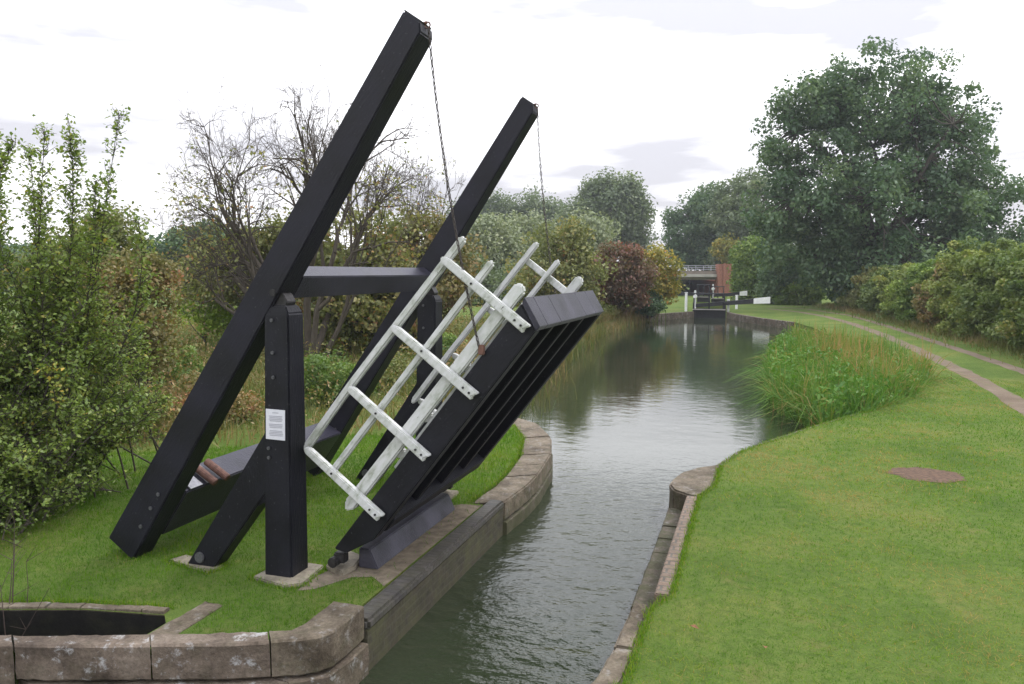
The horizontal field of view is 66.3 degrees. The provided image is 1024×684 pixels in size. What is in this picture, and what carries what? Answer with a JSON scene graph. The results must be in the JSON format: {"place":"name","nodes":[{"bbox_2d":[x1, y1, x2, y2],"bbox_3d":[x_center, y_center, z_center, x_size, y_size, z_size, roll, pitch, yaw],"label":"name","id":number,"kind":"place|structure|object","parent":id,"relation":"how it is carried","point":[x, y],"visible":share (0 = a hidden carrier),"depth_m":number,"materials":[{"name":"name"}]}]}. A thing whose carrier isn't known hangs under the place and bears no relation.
{"place":"outdoors","nodes":[
{"label":"outdoors","id":0,"kind":"place"},
{"bbox_2d":[1,313,501,452],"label":"rough grass","id":1,"kind":"structure","parent":0,"point":[262,391],"depth_m":17.38,"materials":[{"name":"green plant"}]},
{"bbox_2d":[0,427,523,636],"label":"lawn grass","id":2,"kind":"structure","parent":0,"point":[471,489],"depth_m":8.50,"materials":[{"name":"green plant"}]},
{"bbox_2d":[0,283,1023,683],"bbox_3d":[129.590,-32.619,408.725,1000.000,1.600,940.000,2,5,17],"label":"ground","id":3,"kind":"structure","parent":0,"point":[778,607],"depth_m":7.95,"materials":[{"name":"green plant"}]},
{"bbox_2d":[0,235,132,294],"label":"distant tree","id":4,"kind":"object","parent":3,"relation":"on","point":[26,243],"visible":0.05,"depth_m":83.08,"materials":[{"name":"green plant"}]},
{"bbox_2d":[2,199,150,387],"bbox_3d":[-9.248,-0.756,16.858,2.660,4.662,2.843,5,7,44],"label":"dogwood bush","id":5,"kind":"object","parent":3,"relation":"on","point":[120,237],"visible":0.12,"depth_m":16.62,"materials":[{"name":"green plant"}]},
{"bbox_2d":[0,601,169,643],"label":"side weir","id":6,"kind":"object","parent":3,"relation":"on","point":[68,622],"visible":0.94,"depth_m":6.77,"materials":[{"name":"stone"}]},
{"bbox_2d":[0,510,49,635],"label":"dead weed","id":7,"kind":"object","parent":6,"relation":"attached to","point":[13,558],"visible":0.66,"depth_m":6.87,"materials":[{"name":"brown plant"}]},
{"bbox_2d":[0,103,177,547],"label":"leafy bush","id":8,"kind":"object","parent":3,"relation":"on","point":[59,418],"visible":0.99,"depth_m":9.45,"materials":[{"name":"green plant"}]},
{"bbox_2d":[54,245,189,399],"bbox_3d":[-7.641,-0.124,15.568,2.516,3.604,2.190,2,5,17],"label":"dogwood bush","id":9,"kind":"object","parent":3,"relation":"on","point":[124,281],"visible":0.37,"depth_m":15.29,"materials":[{"name":"green plant"}]},
{"bbox_2d":[97,381,181,440],"bbox_3d":[-6.680,1.247,13.732,1.743,1.187,1.476,2,5,17],"label":"scrub clump","id":10,"kind":"object","parent":3,"relation":"on","point":[171,408],"visible":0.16,"depth_m":13.77,"materials":[{"name":"green plant"}]},
{"bbox_2d":[146,344,204,391],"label":"scrub clump","id":11,"kind":"object","parent":3,"relation":"on","point":[185,361],"visible":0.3,"depth_m":19.18,"materials":[{"name":"green plant"}]},
{"bbox_2d":[135,217,226,302],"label":"tree","id":12,"kind":"object","parent":3,"relation":"on","point":[177,240],"visible":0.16,"depth_m":59.56,"materials":[{"name":"green plant"}]},
{"bbox_2d":[0,601,368,683],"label":"wing wall","id":13,"kind":"structure","parent":3,"relation":"on","point":[326,645],"depth_m":5.92,"materials":[{"name":"stone"}]},
{"bbox_2d":[169,555,223,572],"bbox_3d":[-3.150,2.331,7.840,0.618,0.268,0.206,3,6,31],"label":"concrete footing","id":14,"kind":"object","parent":3,"relation":"on","point":[183,558],"visible":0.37,"depth_m":7.82,"materials":[{"name":"grey concrete"}]},
{"bbox_2d":[167,283,236,347],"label":"lime shrub","id":15,"kind":"object","parent":3,"relation":"on","point":[215,317],"visible":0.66,"depth_m":29.59,"materials":[{"name":"green plant"}]},
{"bbox_2d":[166,371,264,425],"bbox_3d":[-5.786,1.115,15.212,2.182,1.186,1.818,2,5,17],"label":"scrub clump","id":16,"kind":"object","parent":3,"relation":"on","point":[237,399],"visible":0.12,"depth_m":15.04,"materials":[{"name":"green plant"}]},
{"bbox_2d":[177,226,263,277],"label":"tree","id":17,"kind":"object","parent":3,"relation":"on","point":[223,234],"depth_m":56.97,"materials":[{"name":"green plant"}]},
{"bbox_2d":[174,207,292,311],"bbox_3d":[-9.706,-2.254,29.111,5.672,5.481,4.122,-1,5,-14],"label":"hawthorn bush","id":18,"kind":"object","parent":3,"relation":"on","point":[263,242],"visible":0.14,"depth_m":28.00,"materials":[{"name":"green plant"}]},
{"bbox_2d":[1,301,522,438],"bbox_3d":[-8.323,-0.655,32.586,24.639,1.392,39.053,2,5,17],"label":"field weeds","id":19,"kind":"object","parent":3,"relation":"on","point":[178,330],"visible":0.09,"depth_m":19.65,"materials":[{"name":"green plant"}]},
{"bbox_2d":[254,563,323,587],"bbox_3d":[-2.141,2.351,7.549,0.548,0.280,0.587,2,5,17],"label":"concrete footing","id":20,"kind":"object","parent":3,"relation":"on","point":[305,574],"visible":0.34,"depth_m":7.40,"materials":[{"name":"grey concrete"}]},
{"bbox_2d":[144,50,447,364],"bbox_3d":[-6.674,-4.171,25.242,10.346,10.132,8.833,2,5,17],"label":"bare tree","id":21,"kind":"object","parent":3,"relation":"on","point":[231,226],"visible":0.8,"depth_m":24.00,"materials":[{"name":"brown plant"}]},
{"bbox_2d":[326,551,358,575],"bbox_3d":[-1.642,2.318,7.803,0.287,0.300,0.550,2,5,17],"label":"concrete footing","id":22,"kind":"object","parent":3,"relation":"on","point":[351,564],"visible":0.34,"depth_m":7.65,"materials":[{"name":"grey concrete"}]},
{"bbox_2d":[304,348,384,405],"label":"scrub clump","id":23,"kind":"object","parent":3,"relation":"on","point":[318,363],"visible":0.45,"depth_m":16.89,"materials":[{"name":"green plant"}]},
{"bbox_2d":[110,10,603,577],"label":"lift bridge","id":24,"kind":"structure","parent":3,"relation":"on","point":[500,384],"depth_m":7.43,"materials":[{"name":"black paint"}]},
{"bbox_2d":[266,409,284,440],"bbox_3d":[-2.201,0.769,7.296,0.212,0.290,0.008,2,5,17],"label":"notice","id":25,"kind":"object","parent":24,"relation":"attached to","point":[275,424],"visible":1,"depth_m":7.29,"materials":[{"name":"paper"}]},
{"bbox_2d":[295,204,439,356],"bbox_3d":[-5.491,-2.059,26.938,6.052,5.469,4.614,-2,6,-26],"label":"hawthorn bush","id":26,"kind":"object","parent":3,"relation":"on","point":[366,315],"visible":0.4,"depth_m":26.00,"materials":[{"name":"green plant"}]},
{"bbox_2d":[354,350,416,392],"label":"scrub clump","id":27,"kind":"object","parent":3,"relation":"on","point":[396,362],"visible":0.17,"depth_m":18.88,"materials":[{"name":"green plant"}]},
{"bbox_2d":[298,504,481,589],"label":"trodden soil","id":28,"kind":"structure","parent":3,"relation":"on","point":[419,546],"depth_m":8.02,"materials":[{"name":"brown soil"}]},
{"bbox_2d":[359,493,454,568],"bbox_3d":[-1.102,2.034,8.654,0.210,0.203,2.050,2,5,17],"label":"edge timber","id":29,"kind":"object","parent":28,"relation":"on","point":[384,547],"visible":0.9,"depth_m":8.36,"materials":[{"name":"black wood"}]},
{"bbox_2d":[333,131,465,272],"bbox_3d":[-4.331,-3.999,31.000,3.736,8.782,6.066,8,9,57],"label":"bare tree","id":30,"kind":"object","parent":3,"relation":"on","point":[428,196],"visible":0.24,"depth_m":30.83,"materials":[{"name":"brown plant"}]},
{"bbox_2d":[369,205,488,346],"bbox_3d":[-3.632,-2.378,29.841,5.826,5.588,4.509,2,5,17],"label":"hawthorn bush","id":31,"kind":"object","parent":3,"relation":"on","point":[451,295],"visible":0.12,"depth_m":29.56,"materials":[{"name":"green plant"}]},
{"bbox_2d":[415,332,467,372],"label":"scrub clump","id":32,"kind":"object","parent":3,"relation":"on","point":[450,341],"visible":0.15,"depth_m":21.77,"materials":[{"name":"green plant"}]},
{"bbox_2d":[442,490,458,499],"bbox_3d":[-0.900,2.106,10.186,0.320,0.300,0.350,2,5,17],"label":"concrete footing","id":33,"kind":"object","parent":3,"relation":"on","point":[452,493],"visible":0.14,"depth_m":10.19,"materials":[{"name":"grey concrete"}]},
{"bbox_2d":[361,418,552,670],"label":"canal wall","id":34,"kind":"structure","parent":3,"relation":"on","point":[399,607],"depth_m":8.67,"materials":[{"name":"stone"}]},
{"bbox_2d":[0,396,914,683],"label":"edge grass","id":35,"kind":"structure","parent":3,"relation":"on","point":[672,586],"depth_m":7.71,"materials":[{"name":"green plant"}]},
{"bbox_2d":[440,191,485,222],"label":"poplar tree","id":36,"kind":"object","parent":3,"relation":"on","point":[449,210],"visible":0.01,"depth_m":147.03,"materials":[{"name":"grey plant"}]},
{"bbox_2d":[439,250,527,304],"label":"willow tree","id":37,"kind":"object","parent":3,"relation":"on","point":[492,284],"visible":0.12,"depth_m":68.32,"materials":[{"name":"green plant"}]},
{"bbox_2d":[461,209,530,284],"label":"willow tree","id":38,"kind":"object","parent":3,"relation":"on","point":[495,239],"visible":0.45,"depth_m":75.90,"materials":[{"name":"green plant"}]},
{"bbox_2d":[478,188,519,228],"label":"poplar tree","id":39,"kind":"object","parent":3,"relation":"on","point":[498,205],"visible":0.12,"depth_m":146.54,"materials":[{"name":"green plant"}]},
{"bbox_2d":[509,178,554,242],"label":"poplar tree","id":40,"kind":"object","parent":3,"relation":"on","point":[531,203],"visible":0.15,"depth_m":146.18,"materials":[{"name":"green plant"}]},
{"bbox_2d":[442,300,621,376],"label":"bank weeds","id":41,"kind":"object","parent":3,"relation":"on","point":[607,308],"visible":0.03,"depth_m":22.99,"materials":[{"name":"green plant"}]},
{"bbox_2d":[534,192,572,221],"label":"poplar tree","id":42,"kind":"object","parent":3,"relation":"on","point":[559,202],"visible":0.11,"depth_m":145.81,"materials":[{"name":"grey plant"}]},
{"bbox_2d":[501,214,618,307],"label":"hawthorn bush","id":43,"kind":"object","parent":3,"relation":"on","point":[572,253],"visible":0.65,"depth_m":44.78,"materials":[{"name":"green plant"}]},
{"bbox_2d":[505,201,622,263],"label":"willow tree","id":44,"kind":"object","parent":3,"relation":"on","point":[602,231],"visible":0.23,"depth_m":81.70,"materials":[{"name":"green plant"}]},
{"bbox_2d":[551,166,660,260],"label":"poplar tree","id":45,"kind":"object","parent":3,"relation":"on","point":[625,203],"visible":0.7,"depth_m":126.06,"materials":[{"name":"green plant"}]},
{"bbox_2d":[589,238,660,312],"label":"red bush","id":46,"kind":"object","parent":3,"relation":"on","point":[633,277],"visible":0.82,"depth_m":48.86,"materials":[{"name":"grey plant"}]},
{"bbox_2d":[634,288,667,317],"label":"dark bush","id":47,"kind":"object","parent":3,"relation":"on","point":[651,310],"visible":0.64,"depth_m":51.54,"materials":[{"name":"green plant"}]},
{"bbox_2d":[639,241,686,317],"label":"yellow bush","id":48,"kind":"object","parent":3,"relation":"on","point":[664,283],"visible":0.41,"depth_m":52.28,"materials":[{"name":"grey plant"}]},
{"bbox_2d":[674,280,690,291],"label":"dark bush","id":49,"kind":"object","parent":3,"relation":"on","point":[687,283],"visible":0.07,"depth_m":113.62,"materials":[{"name":"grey plant"}]},
{"bbox_2d":[685,292,687,310],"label":"lock post","id":50,"kind":"object","parent":3,"relation":"on","point":[686,295],"visible":0.77,"depth_m":58.38,"materials":[{"name":"white paint"}]},
{"bbox_2d":[677,284,710,301],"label":"lock gate","id":51,"kind":"structure","parent":3,"relation":"on","point":[704,298],"depth_m":76.78,"materials":[{"name":"black paint"}]},
{"bbox_2d":[659,180,729,270],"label":"tree","id":52,"kind":"object","parent":3,"relation":"on","point":[691,245],"visible":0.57,"depth_m":115.09,"materials":[{"name":"green plant"}]},
{"bbox_2d":[670,263,732,294],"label":"road bridge","id":53,"kind":"structure","parent":3,"relation":"on","point":[719,275],"depth_m":95.53,"materials":[{"name":"concrete"}]},
{"bbox_2d":[641,311,793,329],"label":"lock head wall","id":54,"kind":"structure","parent":3,"relation":"on","point":[749,319],"depth_m":52.94,"materials":[{"name":"stone"}]},
{"bbox_2d":[707,232,746,263],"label":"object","id":55,"kind":"object","parent":3,"relation":"on","point":[721,247],"visible":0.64,"depth_m":102.66,"materials":[{"name":"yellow plant"}]},
{"bbox_2d":[711,284,746,301],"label":"lock gate","id":56,"kind":"structure","parent":3,"relation":"on","point":[741,293],"depth_m":76.09,"materials":[{"name":"black paint"}]},
{"bbox_2d":[692,290,769,317],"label":"lock gate","id":57,"kind":"structure","parent":3,"relation":"on","point":[708,313],"depth_m":57.76,"materials":[{"name":"black paint"}]},
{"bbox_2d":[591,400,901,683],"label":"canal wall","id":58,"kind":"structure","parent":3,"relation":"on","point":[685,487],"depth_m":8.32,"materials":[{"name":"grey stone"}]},
{"bbox_2d":[702,166,805,276],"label":"tree","id":59,"kind":"object","parent":3,"relation":"on","point":[729,218],"visible":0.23,"depth_m":105.39,"materials":[{"name":"green plant"}]},
{"bbox_2d":[725,230,783,299],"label":"willow shrub","id":60,"kind":"object","parent":3,"relation":"on","point":[743,266],"visible":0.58,"depth_m":80.62,"materials":[{"name":"green plant"}]},
{"bbox_2d":[752,245,822,303],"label":"willow shrub","id":61,"kind":"object","parent":3,"relation":"on","point":[771,281],"visible":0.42,"depth_m":70.60,"materials":[{"name":"green plant"}]},
{"bbox_2d":[771,281,827,304],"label":"willow shrub","id":62,"kind":"object","parent":3,"relation":"on","point":[808,296],"visible":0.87,"depth_m":69.24,"materials":[{"name":"green plant"}]},
{"bbox_2d":[829,268,857,306],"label":"hedge shrub","id":63,"kind":"object","parent":3,"relation":"on","point":[841,294],"visible":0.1,"depth_m":62.04,"materials":[{"name":"green plant"}]},
{"bbox_2d":[767,325,932,422],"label":"water weeds","id":64,"kind":"object","parent":3,"relation":"on","point":[802,371],"visible":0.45,"depth_m":19.45,"materials":[{"name":"green plant"}]},
{"bbox_2d":[836,265,877,311],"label":"hedge shrub","id":65,"kind":"object","parent":3,"relation":"on","point":[853,294],"visible":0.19,"depth_m":57.46,"materials":[{"name":"green plant"}]},
{"bbox_2d":[855,264,903,314],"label":"hedge shrub","id":66,"kind":"object","parent":3,"relation":"on","point":[868,295],"visible":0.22,"depth_m":52.43,"materials":[{"name":"green plant"}]},
{"bbox_2d":[738,35,1023,302],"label":"ash tree","id":67,"kind":"object","parent":3,"relation":"on","point":[853,236],"visible":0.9,"depth_m":59.84,"materials":[{"name":"green plant"}]},
{"bbox_2d":[872,262,915,319],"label":"hedge shrub","id":68,"kind":"object","parent":3,"relation":"on","point":[882,283],"visible":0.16,"depth_m":48.45,"materials":[{"name":"green plant"}]},
{"bbox_2d":[773,309,1023,415],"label":"towpath rut","id":69,"kind":"structure","parent":3,"relation":"on","point":[1006,397],"depth_m":22.31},
{"bbox_2d":[782,307,1023,374],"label":"towpath rut","id":70,"kind":"structure","parent":3,"relation":"on","point":[1003,364],"depth_m":29.92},
{"bbox_2d":[879,256,942,321],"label":"hedge shrub","id":71,"kind":"object","parent":3,"relation":"on","point":[919,273],"visible":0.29,"depth_m":43.36,"materials":[{"name":"green plant"}]},
{"bbox_2d":[800,302,1023,379],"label":"verge grass","id":72,"kind":"structure","parent":3,"relation":"on","point":[976,338],"depth_m":36.64,"materials":[{"name":"green plant"}]},
{"bbox_2d":[888,467,965,482],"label":"bare soil","id":73,"kind":"structure","parent":3,"relation":"on","point":[926,474],"depth_m":11.28,"materials":[{"name":"brown soil"}]},
{"bbox_2d":[910,260,951,325],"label":"hedge shrub","id":74,"kind":"object","parent":3,"relation":"on","point":[919,304],"visible":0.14,"depth_m":39.99,"materials":[{"name":"plant"}]},
{"bbox_2d":[891,226,1019,258],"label":"distant tree","id":75,"kind":"object","parent":3,"relation":"on","point":[996,230],"visible":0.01,"depth_m":102.38,"materials":[{"name":"green plant"}]},
{"bbox_2d":[921,236,998,333],"bbox_3d":[21.267,-2.529,36.389,3.578,4.773,7.877,2,5,17],"label":"hedge shrub","id":76,"kind":"object","parent":3,"relation":"on","point":[956,273],"visible":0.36,"depth_m":36.39,"materials":[{"name":"green plant"}]},
{"bbox_2d":[947,238,1023,341],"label":"hedge shrub","id":77,"kind":"object","parent":3,"relation":"on","point":[985,295],"visible":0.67,"depth_m":32.23,"materials":[{"name":"green plant"}]},
{"bbox_2d":[987,261,1023,348],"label":"hedge shrub","id":78,"kind":"object","parent":3,"relation":"on","point":[1014,287],"visible":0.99,"depth_m":28.05,"materials":[{"name":"green plant"}]},
{"bbox_2d":[0,0,1023,270],"label":"sky","id":79,"kind":"structure","parent":0,"point":[671,92],"materials":[{"name":"white"}]},
{"bbox_2d":[377,305,665,418],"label":"bank grass","id":80,"kind":"structure","parent":0,"point":[594,332],"depth_m":41.58,"materials":[{"name":"green plant"}]},
{"bbox_2d":[359,318,805,683],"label":"water","id":81,"kind":"structure","parent":0,"point":[544,591],"depth_m":11.46,"materials":[{"name":"grey liquid"}]},
{"bbox_2d":[696,318,998,439],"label":"reeds","id":82,"kind":"object","parent":81,"relation":"in","point":[774,395],"visible":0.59,"depth_m":19.15,"materials":[{"name":"green plant"}]},
{"bbox_2d":[801,323,914,368],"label":"reed seed heads","id":83,"kind":"object","parent":82,"relation":"attached to","point":[854,342],"visible":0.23,"depth_m":24.38,"materials":[{"name":"plant"}]}
]}

